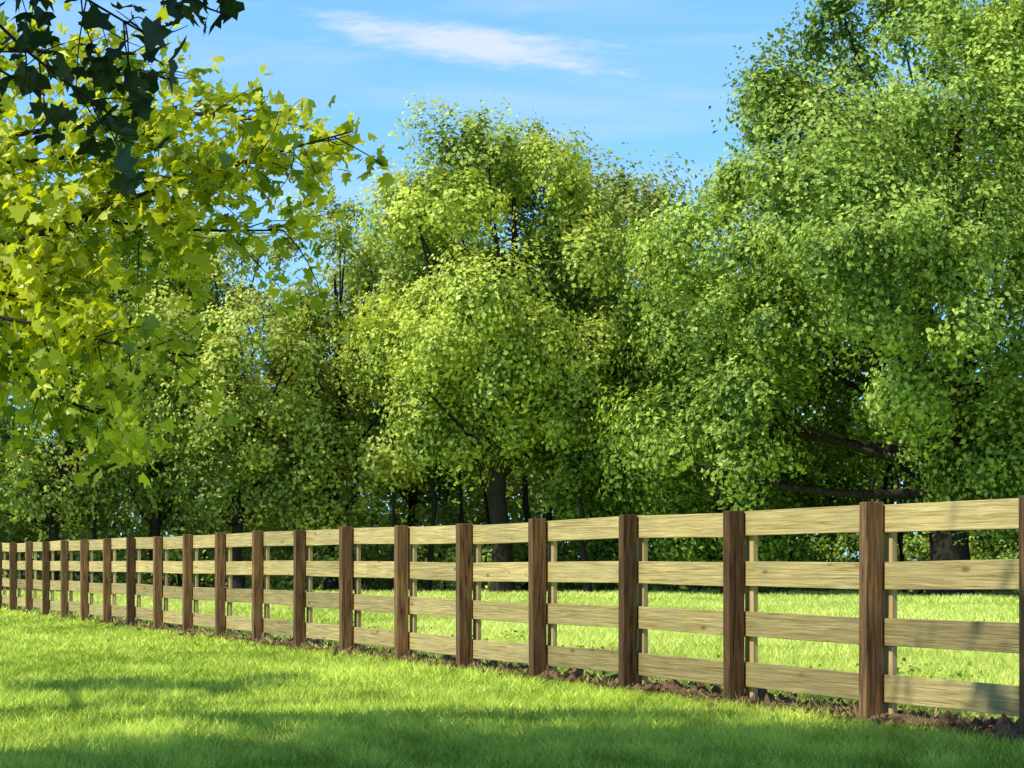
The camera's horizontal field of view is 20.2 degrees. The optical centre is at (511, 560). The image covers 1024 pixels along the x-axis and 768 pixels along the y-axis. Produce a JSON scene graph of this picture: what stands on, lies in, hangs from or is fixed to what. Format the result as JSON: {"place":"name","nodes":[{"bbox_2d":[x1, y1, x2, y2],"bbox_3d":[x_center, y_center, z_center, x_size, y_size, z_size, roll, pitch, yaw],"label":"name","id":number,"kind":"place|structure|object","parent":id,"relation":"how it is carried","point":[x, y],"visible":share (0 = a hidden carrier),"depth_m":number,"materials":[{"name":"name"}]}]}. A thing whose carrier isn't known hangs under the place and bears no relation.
{"place":"outdoors","nodes":[
{"label":"outdoors","id":0,"kind":"place"},
{"bbox_2d":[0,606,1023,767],"bbox_3d":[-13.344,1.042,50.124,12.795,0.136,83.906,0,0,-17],"label":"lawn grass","id":1,"kind":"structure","parent":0,"point":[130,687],"depth_m":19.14,"materials":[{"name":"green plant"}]},
{"bbox_2d":[0,0,1023,559],"label":"sky","id":2,"kind":"structure","parent":0,"point":[646,75],"materials":[{"name":"blue"}]},
{"bbox_2d":[2,561,1022,767],"bbox_3d":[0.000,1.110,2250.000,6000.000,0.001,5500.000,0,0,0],"label":"ground","id":3,"kind":"structure","parent":0,"point":[1003,592],"depth_m":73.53,"materials":[{"name":"green plant"}]},
{"bbox_2d":[0,295,85,541],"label":"ash tree","id":4,"kind":"object","parent":3,"relation":"on","point":[10,371],"visible":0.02,"depth_m":97.98,"materials":[{"name":"green plant"}]},
{"bbox_2d":[0,197,195,592],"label":"ash tree","id":5,"kind":"object","parent":3,"relation":"on","point":[54,498],"visible":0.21,"depth_m":94.62,"materials":[{"name":"green plant"}]},
{"bbox_2d":[0,0,244,199],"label":"shade maple tree","id":6,"kind":"object","parent":3,"relation":"on","point":[104,72],"visible":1,"depth_m":12.04,"materials":[{"name":"green plant"}]},
{"bbox_2d":[37,190,270,585],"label":"ash tree","id":7,"kind":"object","parent":3,"relation":"on","point":[154,522],"visible":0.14,"depth_m":96.53,"materials":[{"name":"green plant"}]},
{"bbox_2d":[96,215,256,556],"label":"tree","id":8,"kind":"object","parent":3,"relation":"on","point":[178,315],"visible":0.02,"depth_m":125.70,"materials":[{"name":"green plant"}]},
{"bbox_2d":[0,0,404,509],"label":"maple tree","id":9,"kind":"object","parent":3,"relation":"on","point":[39,289],"visible":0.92,"depth_m":17.96,"materials":[{"name":"green plant"}]},
{"bbox_2d":[111,214,379,588],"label":"ash tree","id":10,"kind":"object","parent":3,"relation":"on","point":[225,474],"visible":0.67,"depth_m":93.30,"materials":[{"name":"green plant"}]},
{"bbox_2d":[0,467,527,591],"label":"understory shrubs","id":11,"kind":"object","parent":3,"relation":"on","point":[277,553],"visible":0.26,"depth_m":96.69,"materials":[{"name":"green plant"}]},
{"bbox_2d":[1,378,569,590],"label":"understory shrubs","id":12,"kind":"object","parent":3,"relation":"on","point":[515,517],"visible":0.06,"depth_m":103.53,"materials":[{"name":"green plant"}]},
{"bbox_2d":[226,190,461,590],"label":"ash tree","id":13,"kind":"object","parent":3,"relation":"on","point":[324,467],"visible":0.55,"depth_m":94.87,"materials":[{"name":"green plant"}]},
{"bbox_2d":[304,205,489,590],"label":"ash tree","id":14,"kind":"object","parent":3,"relation":"on","point":[411,497],"visible":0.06,"depth_m":99.00,"materials":[{"name":"green plant"}]},
{"bbox_2d":[324,90,661,593],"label":"tree","id":15,"kind":"object","parent":3,"relation":"on","point":[462,324],"visible":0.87,"depth_m":90.10,"materials":[{"name":"green plant"}]},
{"bbox_2d":[8,494,983,586],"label":"distant tree line","id":16,"kind":"object","parent":3,"relation":"on","point":[173,581],"visible":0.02,"depth_m":119.71,"materials":[{"name":"green plant"}]},
{"bbox_2d":[0,495,1023,732],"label":"wooden fence","id":17,"kind":"object","parent":3,"relation":"on","point":[877,630],"visible":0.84,"depth_m":24.30,"materials":[{"name":"brown wood"}]},
{"bbox_2d":[0,317,1023,588],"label":"distant tree line","id":18,"kind":"object","parent":3,"relation":"on","point":[34,537],"visible":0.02,"depth_m":113.18,"materials":[{"name":"green plant"}]},
{"bbox_2d":[0,609,1023,742],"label":"soil strip","id":19,"kind":"object","parent":3,"relation":"on","point":[900,717],"visible":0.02,"depth_m":19.11,"materials":[{"name":"brown soil"}]},
{"bbox_2d":[4,608,1023,740],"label":"fallen leaves","id":20,"kind":"object","parent":19,"relation":"on","point":[753,701],"visible":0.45,"depth_m":22.28,"materials":[{"name":"brown plant"}]},
{"bbox_2d":[86,617,1023,738],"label":"soil clods","id":21,"kind":"object","parent":19,"relation":"on","point":[1002,722],"visible":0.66,"depth_m":23.45,"materials":[{"name":"brown soil"}]},
{"bbox_2d":[4,360,1021,579],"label":"distant tree line","id":22,"kind":"object","parent":3,"relation":"on","point":[531,493],"depth_m":145.30,"materials":[{"name":"green plant"}]},
{"bbox_2d":[65,271,1017,593],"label":"sapling trunks","id":23,"kind":"object","parent":3,"relation":"on","point":[527,517],"visible":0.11,"depth_m":95.46,"materials":[{"name":"brown plant"}]},
{"bbox_2d":[533,310,636,592],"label":"locust tree","id":24,"kind":"object","parent":3,"relation":"on","point":[563,430],"visible":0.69,"depth_m":89.66,"materials":[{"name":"green plant"}]},
{"bbox_2d":[248,617,990,707],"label":"field weeds","id":25,"kind":"object","parent":3,"relation":"on","point":[912,670],"visible":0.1,"depth_m":26.17,"materials":[{"name":"green plant"}]},
{"bbox_2d":[508,265,750,586],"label":"locust tree","id":26,"kind":"object","parent":3,"relation":"on","point":[568,504],"visible":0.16,"depth_m":91.55,"materials":[{"name":"green plant"}]},
{"bbox_2d":[533,129,729,468],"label":"oak tree","id":27,"kind":"object","parent":3,"relation":"on","point":[629,195],"visible":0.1,"depth_m":119.50,"materials":[{"name":"green plant"}]},
{"bbox_2d":[596,301,883,594],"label":"locust tree","id":28,"kind":"object","parent":3,"relation":"on","point":[679,497],"visible":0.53,"depth_m":86.98,"materials":[{"name":"green plant"}]},
{"bbox_2d":[472,507,1018,591],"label":"understory shrubs","id":29,"kind":"object","parent":3,"relation":"on","point":[922,547],"visible":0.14,"depth_m":98.92,"materials":[{"name":"green plant"}]},
{"bbox_2d":[532,321,1023,591],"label":"understory shrubs","id":30,"kind":"object","parent":3,"relation":"on","point":[907,483],"visible":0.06,"depth_m":102.43,"materials":[{"name":"green plant"}]},
{"bbox_2d":[584,0,1023,595],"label":"maple tree","id":31,"kind":"object","parent":3,"relation":"on","point":[880,242],"visible":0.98,"depth_m":80.98,"materials":[{"name":"green plant"}]},
{"bbox_2d":[965,68,1023,435],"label":"maple tree","id":32,"kind":"object","parent":3,"relation":"on","point":[999,196],"visible":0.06,"depth_m":88.82,"materials":[{"name":"green plant"}]}
]}

